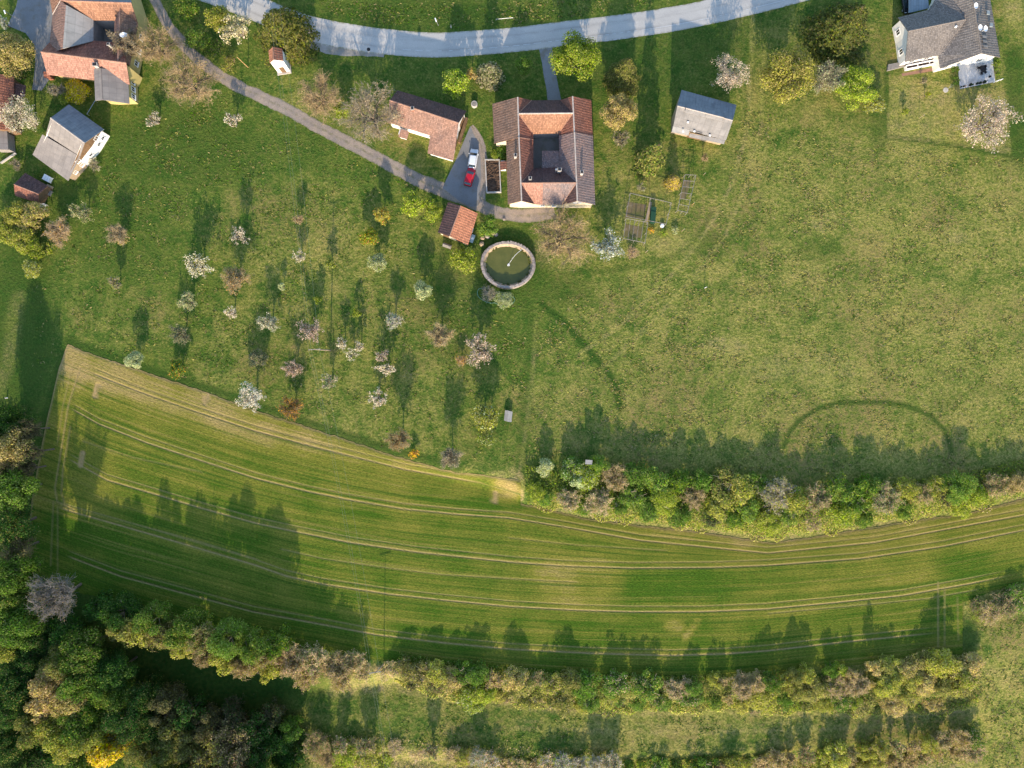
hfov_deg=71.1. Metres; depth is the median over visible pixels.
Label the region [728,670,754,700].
hedgerow shrub
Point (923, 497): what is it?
hedgerow shrub
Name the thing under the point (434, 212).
lime tree
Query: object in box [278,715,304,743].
woodland tree
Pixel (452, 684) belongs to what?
hedgerow shrub
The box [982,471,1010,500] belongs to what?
hedgerow shrub
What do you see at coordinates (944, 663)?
hedgerow shrub
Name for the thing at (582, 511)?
hedgerow shrub
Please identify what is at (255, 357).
orchard tree
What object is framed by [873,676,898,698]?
hedgerow shrub
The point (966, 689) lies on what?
hedgerow shrub
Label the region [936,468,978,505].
hedgerow shrub
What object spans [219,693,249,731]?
woodland tree
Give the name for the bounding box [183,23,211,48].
bush
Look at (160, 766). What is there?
woodland tree
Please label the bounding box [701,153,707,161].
sapling
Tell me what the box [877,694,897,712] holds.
hedgerow shrub
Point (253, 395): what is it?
blossom tree
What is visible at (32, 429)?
woodland tree
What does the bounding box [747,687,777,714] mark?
hedgerow shrub
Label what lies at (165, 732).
woodland tree
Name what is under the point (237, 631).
hedgerow shrub
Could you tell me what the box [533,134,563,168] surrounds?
courtyard paving
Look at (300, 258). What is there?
blossom tree
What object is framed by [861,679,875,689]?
hedgerow shrub
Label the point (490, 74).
tree
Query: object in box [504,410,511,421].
hen house
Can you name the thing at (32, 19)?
farm yard
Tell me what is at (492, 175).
raised bed
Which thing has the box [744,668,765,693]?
hedgerow shrub
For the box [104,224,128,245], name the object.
orchard tree
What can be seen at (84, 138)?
grey barn
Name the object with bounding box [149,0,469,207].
gravel track
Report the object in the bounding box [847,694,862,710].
hedgerow shrub
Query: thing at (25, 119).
pear tree
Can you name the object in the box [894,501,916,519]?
hedgerow shrub
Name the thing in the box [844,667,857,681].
hedgerow shrub
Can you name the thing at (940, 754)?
hedgerow shrub
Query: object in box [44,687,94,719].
woodland tree
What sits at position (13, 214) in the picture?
scrub tree
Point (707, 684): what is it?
bank undergrowth
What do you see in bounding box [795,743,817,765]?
hedgerow shrub
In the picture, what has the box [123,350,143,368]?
orchard tree
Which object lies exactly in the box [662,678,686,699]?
hedgerow shrub
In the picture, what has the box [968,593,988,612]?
hedgerow shrub
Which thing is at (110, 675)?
woodland tree
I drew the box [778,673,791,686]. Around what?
hedgerow shrub
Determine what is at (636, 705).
hedgerow shrub
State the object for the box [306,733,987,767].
bank grass
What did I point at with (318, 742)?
hedgerow shrub
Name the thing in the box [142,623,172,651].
hedgerow shrub
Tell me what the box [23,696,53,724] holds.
woodland tree
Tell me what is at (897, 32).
window
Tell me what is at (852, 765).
hedgerow shrub
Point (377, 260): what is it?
orchard tree
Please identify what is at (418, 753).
hedgerow shrub
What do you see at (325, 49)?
road verge
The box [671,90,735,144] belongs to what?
field barn
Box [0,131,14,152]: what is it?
grey shed
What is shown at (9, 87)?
brown shed
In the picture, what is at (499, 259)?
pond water
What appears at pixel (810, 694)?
hedgerow shrub
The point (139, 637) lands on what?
hedgerow shrub
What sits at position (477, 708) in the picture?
hedgerow shrub
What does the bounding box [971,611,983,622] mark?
hedgerow shrub
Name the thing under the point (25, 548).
woodland tree
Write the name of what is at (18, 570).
woodland tree
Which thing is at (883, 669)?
hedgerow shrub
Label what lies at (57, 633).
woodland tree
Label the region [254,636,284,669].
hedgerow shrub
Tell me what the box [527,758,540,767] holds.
hedgerow shrub
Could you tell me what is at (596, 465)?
hedgerow shrub
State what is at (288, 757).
woodland tree
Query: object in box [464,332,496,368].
blossom tree
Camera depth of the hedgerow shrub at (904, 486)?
137.57 m
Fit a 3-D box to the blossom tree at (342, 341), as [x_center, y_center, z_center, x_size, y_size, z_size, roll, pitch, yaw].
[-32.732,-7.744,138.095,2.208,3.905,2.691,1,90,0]
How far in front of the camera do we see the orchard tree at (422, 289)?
136.69 m
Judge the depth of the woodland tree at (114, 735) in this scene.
135.35 m
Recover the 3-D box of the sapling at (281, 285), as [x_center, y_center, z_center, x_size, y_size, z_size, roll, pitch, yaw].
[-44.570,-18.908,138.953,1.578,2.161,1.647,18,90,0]
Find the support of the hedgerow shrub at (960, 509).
on the ground at (670, 66)
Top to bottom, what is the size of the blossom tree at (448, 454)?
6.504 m
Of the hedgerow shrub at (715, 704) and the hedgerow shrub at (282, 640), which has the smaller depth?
the hedgerow shrub at (282, 640)
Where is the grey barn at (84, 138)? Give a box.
[33,105,109,180]
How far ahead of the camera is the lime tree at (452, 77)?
136.07 m
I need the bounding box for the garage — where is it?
[438,202,477,244]
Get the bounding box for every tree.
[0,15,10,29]
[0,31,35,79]
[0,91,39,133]
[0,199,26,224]
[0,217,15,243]
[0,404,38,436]
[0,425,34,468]
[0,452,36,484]
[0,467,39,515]
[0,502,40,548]
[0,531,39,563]
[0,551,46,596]
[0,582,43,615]
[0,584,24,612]
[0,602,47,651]
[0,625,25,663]
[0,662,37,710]
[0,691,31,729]
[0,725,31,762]
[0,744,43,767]
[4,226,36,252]
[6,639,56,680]
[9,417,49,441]
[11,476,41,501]
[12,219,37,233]
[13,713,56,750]
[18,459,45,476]
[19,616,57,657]
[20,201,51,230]
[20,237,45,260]
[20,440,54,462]
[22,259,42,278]
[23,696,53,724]
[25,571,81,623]
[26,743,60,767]
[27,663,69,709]
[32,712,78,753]
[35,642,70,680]
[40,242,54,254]
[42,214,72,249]
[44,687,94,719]
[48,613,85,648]
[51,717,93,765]
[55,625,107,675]
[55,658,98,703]
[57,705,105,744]
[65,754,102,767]
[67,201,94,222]
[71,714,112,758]
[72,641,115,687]
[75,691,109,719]
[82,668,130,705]
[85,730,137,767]
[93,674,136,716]
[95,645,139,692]
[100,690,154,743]
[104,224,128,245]
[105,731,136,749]
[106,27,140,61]
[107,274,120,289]
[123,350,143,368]
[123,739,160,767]
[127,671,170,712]
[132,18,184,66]
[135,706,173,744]
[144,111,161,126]
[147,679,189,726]
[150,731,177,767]
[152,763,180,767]
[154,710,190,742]
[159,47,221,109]
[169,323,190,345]
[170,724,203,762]
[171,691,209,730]
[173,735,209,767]
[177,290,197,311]
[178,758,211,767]
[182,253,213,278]
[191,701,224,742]
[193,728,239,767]
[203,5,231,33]
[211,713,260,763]
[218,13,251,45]
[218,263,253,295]
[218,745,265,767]
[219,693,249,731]
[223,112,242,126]
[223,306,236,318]
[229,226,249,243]
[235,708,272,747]
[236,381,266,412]
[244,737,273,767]
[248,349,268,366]
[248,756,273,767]
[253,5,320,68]
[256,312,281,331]
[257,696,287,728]
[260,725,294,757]
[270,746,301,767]
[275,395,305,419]
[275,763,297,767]
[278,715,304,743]
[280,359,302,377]
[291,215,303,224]
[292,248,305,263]
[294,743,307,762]
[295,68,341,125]
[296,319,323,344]
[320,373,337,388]
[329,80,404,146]
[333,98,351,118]
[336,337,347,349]
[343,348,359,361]
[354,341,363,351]
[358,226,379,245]
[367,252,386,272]
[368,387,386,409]
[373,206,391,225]
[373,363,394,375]
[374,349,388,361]
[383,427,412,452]
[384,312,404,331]
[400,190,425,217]
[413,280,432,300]
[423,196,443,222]
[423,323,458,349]
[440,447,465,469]
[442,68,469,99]
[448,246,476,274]
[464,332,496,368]
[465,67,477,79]
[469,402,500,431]
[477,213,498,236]
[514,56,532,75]
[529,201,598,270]
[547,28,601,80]
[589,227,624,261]
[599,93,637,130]
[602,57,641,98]
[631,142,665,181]
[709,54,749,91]
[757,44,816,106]
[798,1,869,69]
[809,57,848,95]
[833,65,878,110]
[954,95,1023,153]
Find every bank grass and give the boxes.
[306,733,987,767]
[394,679,979,718]
[533,496,993,541]
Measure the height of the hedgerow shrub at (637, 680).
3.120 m
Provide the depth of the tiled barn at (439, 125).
135.94 m
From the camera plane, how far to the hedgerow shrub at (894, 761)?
143.95 m
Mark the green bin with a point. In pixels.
(652, 213)
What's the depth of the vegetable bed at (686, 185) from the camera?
139.99 m
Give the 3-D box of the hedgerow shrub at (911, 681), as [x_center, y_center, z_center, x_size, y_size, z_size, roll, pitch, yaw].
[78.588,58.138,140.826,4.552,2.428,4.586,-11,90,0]
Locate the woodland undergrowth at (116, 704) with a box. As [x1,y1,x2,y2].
[0,405,308,767]
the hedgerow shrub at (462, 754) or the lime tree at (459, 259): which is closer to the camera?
the lime tree at (459, 259)
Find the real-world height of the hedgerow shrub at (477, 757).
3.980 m
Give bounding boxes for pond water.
[486,247,529,283]
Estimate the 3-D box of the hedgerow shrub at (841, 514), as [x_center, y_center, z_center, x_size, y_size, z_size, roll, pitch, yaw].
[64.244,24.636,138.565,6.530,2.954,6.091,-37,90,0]
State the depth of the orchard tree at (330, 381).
137.26 m
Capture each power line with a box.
[268,6,308,349]
[271,5,310,343]
[279,5,318,342]
[310,358,369,673]
[311,351,371,670]
[320,355,378,664]
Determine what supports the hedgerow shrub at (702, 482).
on the ground at (670, 66)
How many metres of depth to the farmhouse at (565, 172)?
134.78 m
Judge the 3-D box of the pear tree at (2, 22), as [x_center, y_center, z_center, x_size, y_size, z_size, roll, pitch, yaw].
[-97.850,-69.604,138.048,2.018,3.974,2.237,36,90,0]
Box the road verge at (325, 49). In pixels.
[310,43,383,56]
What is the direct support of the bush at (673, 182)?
on the ground at (670, 66)
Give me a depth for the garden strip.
139.99 m
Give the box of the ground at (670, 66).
[0,0,1023,767]
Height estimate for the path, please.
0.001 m
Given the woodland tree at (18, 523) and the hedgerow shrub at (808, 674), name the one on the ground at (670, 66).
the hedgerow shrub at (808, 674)
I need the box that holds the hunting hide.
[585,459,592,463]
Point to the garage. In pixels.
(457, 223)
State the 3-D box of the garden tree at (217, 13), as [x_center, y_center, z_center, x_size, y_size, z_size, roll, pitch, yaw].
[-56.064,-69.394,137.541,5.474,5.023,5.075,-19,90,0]
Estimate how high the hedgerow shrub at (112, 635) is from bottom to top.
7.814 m
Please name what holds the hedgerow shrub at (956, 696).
on the ground at (670, 66)
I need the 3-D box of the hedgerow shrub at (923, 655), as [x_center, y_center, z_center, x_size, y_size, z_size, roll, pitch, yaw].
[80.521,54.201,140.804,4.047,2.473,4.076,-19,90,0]
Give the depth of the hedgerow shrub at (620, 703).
142.58 m
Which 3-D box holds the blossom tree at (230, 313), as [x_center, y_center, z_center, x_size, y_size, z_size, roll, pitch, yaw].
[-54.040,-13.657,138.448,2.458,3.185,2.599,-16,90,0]
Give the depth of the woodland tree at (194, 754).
137.15 m
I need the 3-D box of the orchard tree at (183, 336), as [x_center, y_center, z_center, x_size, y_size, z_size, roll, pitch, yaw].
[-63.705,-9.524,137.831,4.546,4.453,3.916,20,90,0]
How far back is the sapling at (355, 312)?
138.07 m
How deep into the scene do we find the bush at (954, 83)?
139.18 m
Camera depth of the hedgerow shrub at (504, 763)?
143.67 m
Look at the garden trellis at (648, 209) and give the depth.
138.06 m
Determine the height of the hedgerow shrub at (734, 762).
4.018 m
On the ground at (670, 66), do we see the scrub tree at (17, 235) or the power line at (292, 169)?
the scrub tree at (17, 235)
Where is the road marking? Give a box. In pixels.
[403,0,783,50]
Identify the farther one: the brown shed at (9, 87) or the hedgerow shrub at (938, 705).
the hedgerow shrub at (938, 705)
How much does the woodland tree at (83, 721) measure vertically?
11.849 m
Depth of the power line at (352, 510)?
132.76 m
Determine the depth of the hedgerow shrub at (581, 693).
140.32 m
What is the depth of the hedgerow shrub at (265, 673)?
135.38 m
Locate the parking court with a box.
[443,126,480,206]
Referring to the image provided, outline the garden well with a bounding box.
[471,101,477,107]
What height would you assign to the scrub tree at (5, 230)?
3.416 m
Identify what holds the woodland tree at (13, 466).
on the ground at (670, 66)
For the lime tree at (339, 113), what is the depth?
137.20 m
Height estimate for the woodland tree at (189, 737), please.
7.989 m
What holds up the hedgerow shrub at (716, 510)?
on the ground at (670, 66)
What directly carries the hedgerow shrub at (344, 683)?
on the ground at (670, 66)
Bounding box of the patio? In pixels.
[958,58,994,88]
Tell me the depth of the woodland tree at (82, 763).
133.95 m
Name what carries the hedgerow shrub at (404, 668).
on the ground at (670, 66)
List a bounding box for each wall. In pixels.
[0,152,16,163]
[480,241,535,288]
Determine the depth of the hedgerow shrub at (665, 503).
137.64 m
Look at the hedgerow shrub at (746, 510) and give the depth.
137.94 m
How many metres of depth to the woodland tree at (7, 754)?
135.28 m
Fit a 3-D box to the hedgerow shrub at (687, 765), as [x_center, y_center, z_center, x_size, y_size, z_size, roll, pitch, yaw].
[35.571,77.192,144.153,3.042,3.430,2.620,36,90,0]
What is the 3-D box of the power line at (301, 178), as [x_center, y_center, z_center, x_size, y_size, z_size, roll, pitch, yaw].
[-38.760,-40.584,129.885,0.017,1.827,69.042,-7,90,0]
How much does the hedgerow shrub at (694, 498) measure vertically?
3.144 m
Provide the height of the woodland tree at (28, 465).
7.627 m
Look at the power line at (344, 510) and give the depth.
132.73 m
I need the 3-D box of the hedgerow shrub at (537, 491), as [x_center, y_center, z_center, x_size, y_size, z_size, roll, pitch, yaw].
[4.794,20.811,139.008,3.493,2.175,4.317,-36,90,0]
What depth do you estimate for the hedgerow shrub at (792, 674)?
139.19 m
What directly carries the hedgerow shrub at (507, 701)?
on the ground at (670, 66)
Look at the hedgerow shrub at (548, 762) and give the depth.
143.16 m
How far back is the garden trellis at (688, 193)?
137.97 m
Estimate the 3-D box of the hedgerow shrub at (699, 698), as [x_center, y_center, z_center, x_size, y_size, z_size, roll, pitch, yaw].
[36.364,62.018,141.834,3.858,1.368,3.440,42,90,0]
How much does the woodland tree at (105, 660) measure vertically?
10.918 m
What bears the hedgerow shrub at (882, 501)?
on the ground at (670, 66)
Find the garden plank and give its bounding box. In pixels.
[645,202,651,220]
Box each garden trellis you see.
[622,218,647,244]
[624,193,671,225]
[675,174,695,214]
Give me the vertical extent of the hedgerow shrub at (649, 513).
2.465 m
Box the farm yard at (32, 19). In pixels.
[8,0,51,90]
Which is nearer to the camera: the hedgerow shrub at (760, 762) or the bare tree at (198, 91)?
the bare tree at (198, 91)
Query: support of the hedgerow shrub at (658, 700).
on the ground at (670, 66)
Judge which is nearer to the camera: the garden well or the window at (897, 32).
the window at (897, 32)
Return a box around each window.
[895,28,899,36]
[898,47,902,55]
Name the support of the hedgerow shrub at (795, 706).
on the ground at (670, 66)
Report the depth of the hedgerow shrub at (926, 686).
140.30 m
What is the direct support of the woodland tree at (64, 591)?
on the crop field
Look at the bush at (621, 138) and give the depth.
137.53 m
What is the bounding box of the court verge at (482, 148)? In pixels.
[471,125,487,200]
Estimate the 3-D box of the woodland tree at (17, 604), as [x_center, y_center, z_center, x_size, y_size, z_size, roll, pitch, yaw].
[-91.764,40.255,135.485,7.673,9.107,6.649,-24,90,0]
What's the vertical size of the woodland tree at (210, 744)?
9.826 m
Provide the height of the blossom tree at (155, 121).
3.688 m
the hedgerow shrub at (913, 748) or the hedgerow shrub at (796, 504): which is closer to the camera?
the hedgerow shrub at (796, 504)
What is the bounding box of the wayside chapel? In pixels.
[269,47,291,74]
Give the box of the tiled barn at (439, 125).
[388,90,467,161]
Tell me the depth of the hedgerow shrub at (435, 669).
138.64 m
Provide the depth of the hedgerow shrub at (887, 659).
140.20 m
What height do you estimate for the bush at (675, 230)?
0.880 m
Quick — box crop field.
[27,344,1023,680]
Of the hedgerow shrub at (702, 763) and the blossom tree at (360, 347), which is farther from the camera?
the hedgerow shrub at (702, 763)
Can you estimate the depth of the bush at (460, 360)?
138.42 m
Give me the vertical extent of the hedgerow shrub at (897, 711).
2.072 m
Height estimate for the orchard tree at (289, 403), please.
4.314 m
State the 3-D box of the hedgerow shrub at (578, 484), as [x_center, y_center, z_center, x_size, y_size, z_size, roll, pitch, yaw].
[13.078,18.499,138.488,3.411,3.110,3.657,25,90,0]
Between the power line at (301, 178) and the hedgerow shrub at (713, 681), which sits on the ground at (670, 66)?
the hedgerow shrub at (713, 681)
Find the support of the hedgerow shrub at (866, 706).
on the ground at (670, 66)
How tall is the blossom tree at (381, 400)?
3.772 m
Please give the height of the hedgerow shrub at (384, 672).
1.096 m
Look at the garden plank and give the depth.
139.87 m
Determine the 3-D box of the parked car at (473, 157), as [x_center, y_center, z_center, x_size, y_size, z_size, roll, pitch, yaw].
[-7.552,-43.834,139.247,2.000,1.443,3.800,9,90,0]
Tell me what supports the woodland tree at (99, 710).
on the ground at (670, 66)
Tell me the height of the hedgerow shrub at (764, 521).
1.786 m
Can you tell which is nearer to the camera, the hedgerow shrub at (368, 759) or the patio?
the patio
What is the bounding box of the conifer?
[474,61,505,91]
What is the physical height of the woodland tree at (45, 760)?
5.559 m
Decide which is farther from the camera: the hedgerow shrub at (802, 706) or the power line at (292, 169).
the hedgerow shrub at (802, 706)
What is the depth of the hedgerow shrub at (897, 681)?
139.89 m
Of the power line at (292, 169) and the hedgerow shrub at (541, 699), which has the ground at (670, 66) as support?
the hedgerow shrub at (541, 699)
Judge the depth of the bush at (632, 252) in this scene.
139.11 m
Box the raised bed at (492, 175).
[485,159,500,193]
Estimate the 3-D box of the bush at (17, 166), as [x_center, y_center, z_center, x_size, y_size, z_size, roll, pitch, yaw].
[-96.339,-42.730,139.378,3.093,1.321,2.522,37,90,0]
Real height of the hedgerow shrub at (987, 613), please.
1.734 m
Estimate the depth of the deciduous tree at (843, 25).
136.12 m
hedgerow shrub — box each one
[81,588,123,628]
[99,589,143,633]
[105,613,133,648]
[120,618,157,648]
[132,598,176,636]
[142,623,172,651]
[155,618,194,651]
[162,605,214,650]
[169,638,196,659]
[185,621,220,655]
[187,643,215,669]
[206,616,251,660]
[208,640,240,676]
[226,648,245,677]
[234,660,258,680]
[235,626,276,666]
[252,654,284,684]
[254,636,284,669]
[264,622,295,660]
[271,642,306,679]
[293,666,320,693]
[298,642,334,678]
[302,730,332,760]
[313,746,336,767]
[318,649,352,684]
[327,671,353,694]
[329,757,347,767]
[330,739,360,767]
[331,733,347,755]
[342,649,366,674]
[347,735,363,755]
[352,659,370,682]
[354,735,372,755]
[354,748,382,767]
[362,735,376,753]
[374,753,393,767]
[375,661,393,683]
[386,659,401,678]
[387,737,404,757]
[394,656,418,681]
[405,679,421,691]
[408,658,433,687]
[409,747,426,763]
[423,743,439,760]
[424,658,448,687]
[425,679,443,693]
[440,664,464,694]
[444,744,460,764]
[451,658,475,685]
[453,747,472,766]
[456,685,477,711]
[465,658,489,685]
[465,745,486,767]
[469,701,485,714]
[470,679,497,704]
[481,749,500,767]
[484,668,504,690]
[494,688,507,703]
[495,755,516,767]
[501,663,527,691]
[502,691,515,704]
[505,665,535,701]
[512,756,530,767]
[518,690,543,710]
[526,481,546,500]
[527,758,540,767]
[530,669,544,686]
[534,694,543,705]
[536,458,553,477]
[537,752,557,767]
[538,489,555,506]
[539,671,562,695]
[544,690,575,718]
[553,667,581,694]
[553,749,572,767]
[555,487,582,511]
[558,691,569,699]
[559,455,584,481]
[568,754,588,767]
[569,474,588,488]
[571,668,602,700]
[572,461,600,490]
[574,698,592,714]
[577,496,589,515]
[577,696,600,714]
[582,487,614,516]
[583,753,607,767]
[585,454,610,475]
[598,695,619,710]
[600,463,629,493]
[600,681,615,699]
[601,750,624,767]
[602,668,630,695]
[609,494,629,514]
[613,698,624,707]
[618,484,646,508]
[620,758,634,767]
[621,460,651,486]
[627,672,645,691]
[628,698,646,711]
[631,666,663,702]
[632,495,658,522]
[635,760,646,767]
[636,465,670,497]
[645,755,669,767]
[649,487,680,516]
[649,693,666,709]
[652,697,671,711]
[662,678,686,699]
[666,467,696,493]
[666,499,692,527]
[669,759,684,767]
[676,483,706,510]
[677,675,694,696]
[677,690,698,707]
[682,759,696,767]
[684,676,702,696]
[688,754,719,767]
[690,468,712,492]
[691,692,703,705]
[699,512,722,527]
[703,693,721,710]
[704,490,737,522]
[706,670,724,689]
[709,464,740,499]
[715,759,728,767]
[717,677,730,688]
[720,694,732,705]
[720,754,748,767]
[723,508,743,527]
[724,473,756,506]
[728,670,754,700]
[731,697,751,715]
[732,497,759,523]
[741,758,753,767]
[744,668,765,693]
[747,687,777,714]
[748,471,768,493]
[748,706,763,715]
[751,755,770,767]
[754,476,796,516]
[755,508,783,535]
[757,669,783,692]
[765,747,787,767]
[777,505,799,525]
[777,694,793,711]
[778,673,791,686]
[783,486,812,515]
[783,666,803,688]
[783,680,804,701]
[785,751,798,767]
[788,702,800,712]
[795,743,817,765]
[796,661,816,684]
[800,676,827,703]
[800,703,810,711]
[801,511,822,533]
[803,480,831,512]
[811,756,830,767]
[814,749,828,764]
[816,699,835,712]
[819,678,837,693]
[820,660,839,678]
[821,738,850,767]
[822,675,848,701]
[823,471,855,504]
[826,498,861,528]
[830,694,852,712]
[831,660,847,676]
[841,757,857,767]
[842,745,859,762]
[843,489,871,514]
[843,670,870,697]
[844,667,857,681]
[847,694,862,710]
[850,694,877,718]
[851,472,882,502]
[853,510,873,529]
[854,758,870,767]
[856,739,878,760]
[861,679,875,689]
[863,660,880,675]
[866,480,905,515]
[866,754,887,767]
[867,653,902,684]
[870,738,891,760]
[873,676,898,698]
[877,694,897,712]
[881,654,902,676]
[884,754,906,767]
[886,670,904,693]
[886,695,907,717]
[888,737,905,759]
[890,476,923,500]
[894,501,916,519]
[896,655,920,679]
[900,669,923,692]
[900,688,921,707]
[900,753,918,767]
[906,739,922,758]
[911,481,934,505]
[912,649,931,670]
[914,671,937,696]
[915,732,938,754]
[916,753,932,767]
[919,699,935,711]
[923,475,948,496]
[924,647,962,679]
[930,748,944,762]
[931,697,945,711]
[931,729,953,750]
[932,676,951,694]
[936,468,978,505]
[938,485,954,507]
[947,498,971,520]
[947,654,964,675]
[948,661,980,695]
[948,745,962,759]
[949,727,976,753]
[950,674,974,696]
[950,685,966,698]
[958,737,988,764]
[960,651,985,678]
[961,726,984,750]
[965,484,989,507]
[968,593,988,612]
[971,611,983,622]
[978,601,1002,626]
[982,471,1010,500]
[990,589,1017,619]
[1000,472,1023,496]
[1003,581,1023,614]
[1016,469,1023,493]
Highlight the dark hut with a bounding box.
[14,173,52,203]
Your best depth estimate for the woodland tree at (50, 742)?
132.30 m
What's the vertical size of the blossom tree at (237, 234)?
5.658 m
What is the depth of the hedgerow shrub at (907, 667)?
140.17 m
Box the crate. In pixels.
[42,174,53,182]
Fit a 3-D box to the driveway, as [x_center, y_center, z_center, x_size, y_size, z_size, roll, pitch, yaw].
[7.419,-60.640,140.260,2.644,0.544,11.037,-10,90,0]
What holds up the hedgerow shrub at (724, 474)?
on the ground at (670, 66)
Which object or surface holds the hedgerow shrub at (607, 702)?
on the ground at (670, 66)
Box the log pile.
[443,243,451,248]
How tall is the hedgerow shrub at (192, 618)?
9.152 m
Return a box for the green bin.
[649,207,655,223]
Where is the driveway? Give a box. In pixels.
[539,48,560,99]
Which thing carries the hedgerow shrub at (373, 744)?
on the ground at (670, 66)
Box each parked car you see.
[464,167,475,186]
[468,149,478,168]
[901,0,911,14]
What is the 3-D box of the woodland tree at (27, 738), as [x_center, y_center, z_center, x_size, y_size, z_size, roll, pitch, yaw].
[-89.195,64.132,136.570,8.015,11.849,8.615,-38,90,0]
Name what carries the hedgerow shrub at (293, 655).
on the ground at (670, 66)
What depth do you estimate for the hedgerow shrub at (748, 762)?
144.60 m
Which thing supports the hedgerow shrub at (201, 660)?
on the ground at (670, 66)
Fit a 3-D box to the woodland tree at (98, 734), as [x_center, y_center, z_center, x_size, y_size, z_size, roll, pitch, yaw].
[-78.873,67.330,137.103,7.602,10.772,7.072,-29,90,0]
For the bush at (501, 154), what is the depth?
138.88 m
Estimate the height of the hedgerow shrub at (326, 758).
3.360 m
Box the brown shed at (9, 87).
[0,74,25,135]
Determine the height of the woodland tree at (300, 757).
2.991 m
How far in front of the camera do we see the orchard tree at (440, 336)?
136.12 m
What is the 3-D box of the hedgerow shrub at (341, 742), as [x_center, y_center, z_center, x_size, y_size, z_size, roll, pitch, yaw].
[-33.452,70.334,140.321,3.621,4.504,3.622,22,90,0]
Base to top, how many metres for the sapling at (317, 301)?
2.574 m
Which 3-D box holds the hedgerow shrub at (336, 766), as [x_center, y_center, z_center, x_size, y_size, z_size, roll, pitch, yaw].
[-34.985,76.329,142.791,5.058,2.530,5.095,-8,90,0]
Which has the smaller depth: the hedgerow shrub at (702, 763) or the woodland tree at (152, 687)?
the woodland tree at (152, 687)
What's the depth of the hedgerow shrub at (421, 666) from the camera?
139.01 m
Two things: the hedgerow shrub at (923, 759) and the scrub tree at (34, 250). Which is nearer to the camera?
the scrub tree at (34, 250)
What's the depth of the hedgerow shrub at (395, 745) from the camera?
142.36 m
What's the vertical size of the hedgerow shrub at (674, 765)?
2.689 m
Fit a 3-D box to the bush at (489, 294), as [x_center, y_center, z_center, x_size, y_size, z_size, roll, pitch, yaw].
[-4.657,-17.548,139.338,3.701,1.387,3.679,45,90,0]
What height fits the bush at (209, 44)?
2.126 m
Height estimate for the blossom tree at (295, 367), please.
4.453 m
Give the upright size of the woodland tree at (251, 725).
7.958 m
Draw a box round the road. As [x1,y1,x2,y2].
[199,0,806,57]
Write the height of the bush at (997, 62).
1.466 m
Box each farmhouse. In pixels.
[40,0,147,104]
[492,96,594,207]
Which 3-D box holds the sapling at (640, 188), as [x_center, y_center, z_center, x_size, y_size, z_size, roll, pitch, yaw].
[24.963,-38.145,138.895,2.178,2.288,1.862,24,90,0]
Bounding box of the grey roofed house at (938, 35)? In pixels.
[887,0,999,71]
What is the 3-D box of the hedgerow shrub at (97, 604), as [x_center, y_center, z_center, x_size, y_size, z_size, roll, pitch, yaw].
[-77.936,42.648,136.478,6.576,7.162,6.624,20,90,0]
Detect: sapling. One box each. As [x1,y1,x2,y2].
[278,283,284,290]
[313,296,322,304]
[324,257,335,268]
[352,309,361,317]
[636,183,646,191]
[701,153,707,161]
[902,107,908,114]
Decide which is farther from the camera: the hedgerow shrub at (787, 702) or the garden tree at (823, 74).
the hedgerow shrub at (787, 702)
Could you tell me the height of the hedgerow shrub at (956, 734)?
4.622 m
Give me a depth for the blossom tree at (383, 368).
137.61 m
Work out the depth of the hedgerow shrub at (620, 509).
138.72 m
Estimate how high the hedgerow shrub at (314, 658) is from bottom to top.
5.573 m
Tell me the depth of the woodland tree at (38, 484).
134.87 m
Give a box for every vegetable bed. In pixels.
[624,224,642,237]
[625,202,645,218]
[680,180,690,198]
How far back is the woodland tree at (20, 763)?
137.45 m
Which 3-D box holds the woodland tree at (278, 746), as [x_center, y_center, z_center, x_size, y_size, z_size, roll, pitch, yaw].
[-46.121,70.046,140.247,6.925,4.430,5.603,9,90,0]
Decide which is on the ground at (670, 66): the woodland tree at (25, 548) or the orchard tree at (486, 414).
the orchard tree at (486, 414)
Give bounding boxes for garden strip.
[902,68,932,75]
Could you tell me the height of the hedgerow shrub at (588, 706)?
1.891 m
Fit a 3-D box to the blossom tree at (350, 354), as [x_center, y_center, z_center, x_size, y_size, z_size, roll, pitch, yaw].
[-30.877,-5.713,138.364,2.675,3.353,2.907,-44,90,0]
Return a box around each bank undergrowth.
[399,651,985,713]
[525,460,1023,537]
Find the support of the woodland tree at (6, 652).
on the ground at (670, 66)
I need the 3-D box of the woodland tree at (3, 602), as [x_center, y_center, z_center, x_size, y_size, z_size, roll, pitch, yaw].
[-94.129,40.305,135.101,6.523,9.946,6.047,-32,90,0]
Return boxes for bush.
[9,156,21,171]
[17,70,30,82]
[45,82,66,95]
[57,93,68,104]
[64,78,91,104]
[87,157,100,171]
[167,359,187,379]
[172,0,199,20]
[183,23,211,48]
[204,39,225,57]
[219,55,236,74]
[408,449,419,458]
[455,355,468,367]
[475,430,494,446]
[481,285,499,302]
[491,149,497,158]
[495,145,506,158]
[495,291,513,309]
[610,130,631,150]
[625,244,639,259]
[658,229,667,235]
[663,174,681,191]
[671,225,678,234]
[861,91,886,113]
[952,76,959,85]
[991,58,1000,65]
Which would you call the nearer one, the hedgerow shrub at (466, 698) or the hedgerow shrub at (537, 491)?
the hedgerow shrub at (537, 491)
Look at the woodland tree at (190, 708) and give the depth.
136.07 m
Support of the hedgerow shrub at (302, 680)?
on the ground at (670, 66)
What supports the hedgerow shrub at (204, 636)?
on the ground at (670, 66)
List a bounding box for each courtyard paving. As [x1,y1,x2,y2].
[103,29,113,42]
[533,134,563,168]
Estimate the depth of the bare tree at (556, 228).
134.88 m

